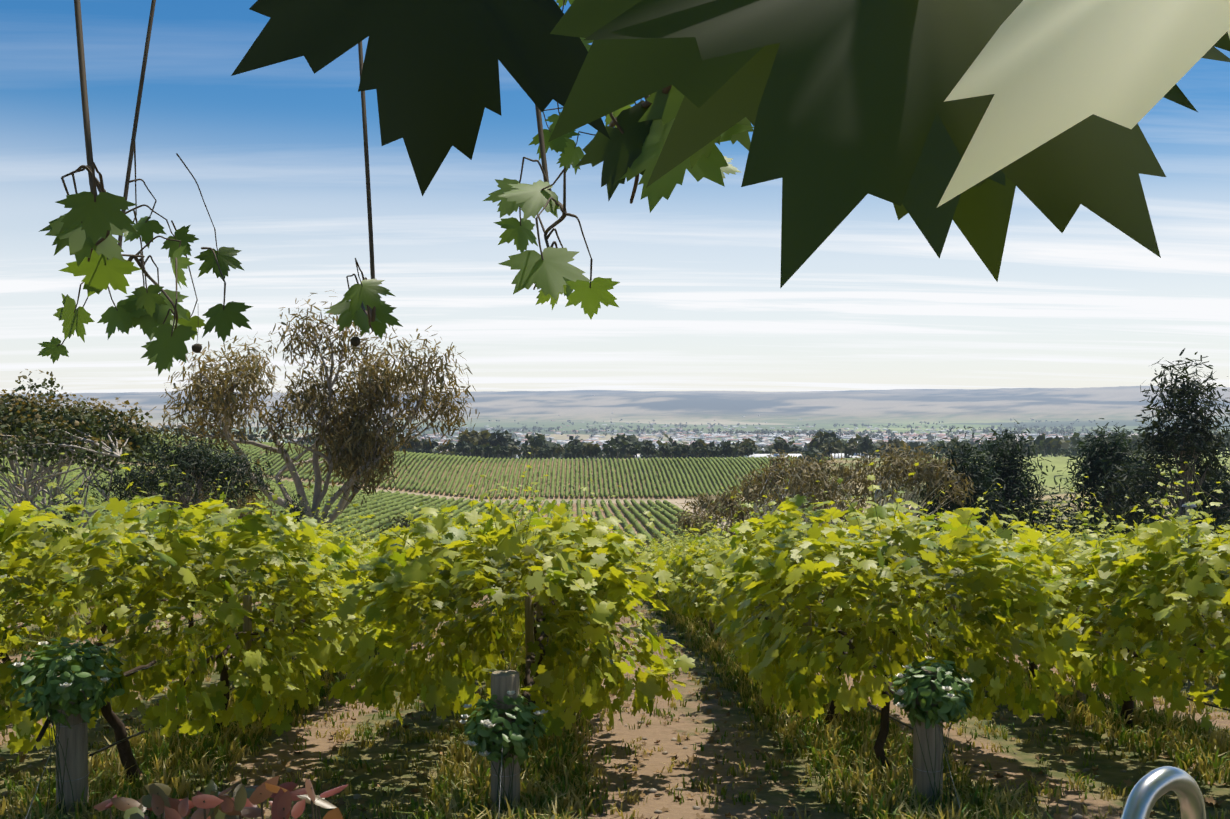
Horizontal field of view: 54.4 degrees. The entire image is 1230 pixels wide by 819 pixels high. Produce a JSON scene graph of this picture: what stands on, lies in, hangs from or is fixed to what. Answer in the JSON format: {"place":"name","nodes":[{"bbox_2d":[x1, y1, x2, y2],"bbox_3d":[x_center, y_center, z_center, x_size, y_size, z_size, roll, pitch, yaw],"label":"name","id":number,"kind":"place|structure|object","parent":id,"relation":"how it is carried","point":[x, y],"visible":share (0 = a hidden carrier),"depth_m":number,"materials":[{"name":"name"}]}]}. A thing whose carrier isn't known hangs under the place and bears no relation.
{"place":"outdoors","nodes":[
{"label":"outdoors","id":0,"kind":"place"},
{"bbox_2d":[0,386,1229,818],"bbox_3d":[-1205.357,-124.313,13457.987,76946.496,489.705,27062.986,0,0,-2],"label":"terrain","id":1,"kind":"structure","parent":0,"point":[796,412],"depth_m":11.72,"materials":[{"name":"brown soil"}]},
{"bbox_2d":[93,771,554,818],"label":"red shrub leaves","id":2,"kind":"object","parent":1,"relation":"on","point":[243,800],"visible":0.96,"depth_m":2.23,"materials":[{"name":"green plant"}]},
{"bbox_2d":[0,429,832,560],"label":"vineyard rows","id":3,"kind":"object","parent":1,"relation":"on","point":[389,504],"visible":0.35,"depth_m":487.03,"materials":[{"name":"green plant"}]},
{"bbox_2d":[7,637,973,817],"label":"rose bush leaves","id":4,"kind":"object","parent":1,"relation":"on","point":[49,666],"visible":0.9,"depth_m":7.36,"materials":[{"name":"green plant"}]},
{"bbox_2d":[12,641,973,755],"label":"rose blooms","id":5,"kind":"object","parent":4,"relation":"attached to","point":[487,723],"visible":0.92,"depth_m":7.37,"materials":[{"name":"plant"}]},
{"bbox_2d":[8,587,1201,818],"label":"trellis wires","id":6,"kind":"object","parent":1,"relation":"on","point":[490,769],"visible":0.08,"depth_m":7.38,"materials":[{"name":"grey metal"}]},
{"bbox_2d":[1,606,1216,818],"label":"ground stones","id":7,"kind":"object","parent":1,"relation":"on","point":[653,790],"visible":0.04,"depth_m":8.99,"materials":[{"name":"beige stone"}]},
{"bbox_2d":[0,578,1228,785],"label":"vine trunks","id":8,"kind":"object","parent":1,"relation":"on","point":[120,732],"visible":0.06,"depth_m":9.07,"materials":[{"name":"brown plant"}]},
{"bbox_2d":[0,435,1229,628],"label":"vine shoots","id":9,"kind":"object","parent":8,"relation":"attached to","point":[521,520],"visible":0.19,"depth_m":9.45,"materials":[{"name":"green plant"}]},
{"bbox_2d":[0,487,1229,652],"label":"vine leaves","id":10,"kind":"object","parent":9,"relation":"attached to","point":[685,602],"visible":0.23,"depth_m":16.20,"materials":[{"name":"green plant"}]},
{"bbox_2d":[0,290,1229,553],"bbox_3d":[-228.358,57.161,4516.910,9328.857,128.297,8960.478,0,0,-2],"label":"trees","id":11,"kind":"object","parent":1,"relation":"on","point":[1120,478],"depth_m":71.06,"materials":[{"name":"green plant"}]},
{"bbox_2d":[0,435,1229,754],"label":"vine leaves","id":12,"kind":"object","parent":1,"relation":"on","point":[1160,571],"visible":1,"depth_m":8.52,"materials":[{"name":"green plant"}]},
{"bbox_2d":[0,570,1229,818],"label":"grass tufts","id":13,"kind":"object","parent":1,"relation":"on","point":[1188,738],"visible":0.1,"depth_m":8.96,"materials":[{"name":"green plant"}]},
{"bbox_2d":[0,595,1229,818],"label":"dead leaves","id":14,"kind":"object","parent":1,"relation":"on","point":[1210,801],"visible":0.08,"depth_m":9.12,"materials":[{"name":"brown plant"}]},
{"bbox_2d":[39,578,1200,818],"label":"vineyard posts","id":15,"kind":"object","parent":1,"relation":"on","point":[75,750],"visible":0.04,"depth_m":7.51,"materials":[{"name":"grey wood"}]},
{"bbox_2d":[37,0,1229,818],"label":"leaves","id":16,"kind":"object","parent":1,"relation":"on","point":[933,118],"depth_m":0.47,"materials":[{"name":"green plant"}]},
{"bbox_2d":[192,336,359,352],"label":"plane tree seed balls","id":17,"kind":"object","parent":16,"relation":"attached to","point":[354,341],"visible":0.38,"depth_m":3.46,"materials":[{"name":"brown plant"}]},
{"bbox_2d":[89,604,1229,755],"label":"drip irrigation pipes","id":18,"kind":"object","parent":1,"relation":"on","point":[143,731],"visible":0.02,"depth_m":8.95,"materials":[{"name":"black plastic"}]},
{"bbox_2d":[263,395,1155,458],"bbox_3d":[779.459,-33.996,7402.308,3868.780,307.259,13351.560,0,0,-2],"label":"distant town","id":19,"kind":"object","parent":1,"relation":"on","point":[709,437],"depth_m":4198.09},
{"bbox_2d":[1120,766,1205,818],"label":"stainless handrail","id":20,"kind":"object","parent":1,"relation":"on","point":[1149,789],"visible":1,"depth_m":2.55,"materials":[{"name":"silver metal"}]},
{"bbox_2d":[1182,503,1195,687],"bbox_3d":[6.346,2.053,13.221,0.150,2.045,0.150,0,0,-2],"label":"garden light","id":21,"kind":"object","parent":1,"relation":"on","point":[1188,507],"visible":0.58,"depth_m":13.21,"materials":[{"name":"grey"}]},
{"bbox_2d":[0,0,1229,393],"label":"sky","id":22,"kind":"structure","parent":0,"point":[274,153],"materials":[{"name":"blue"}]}
]}

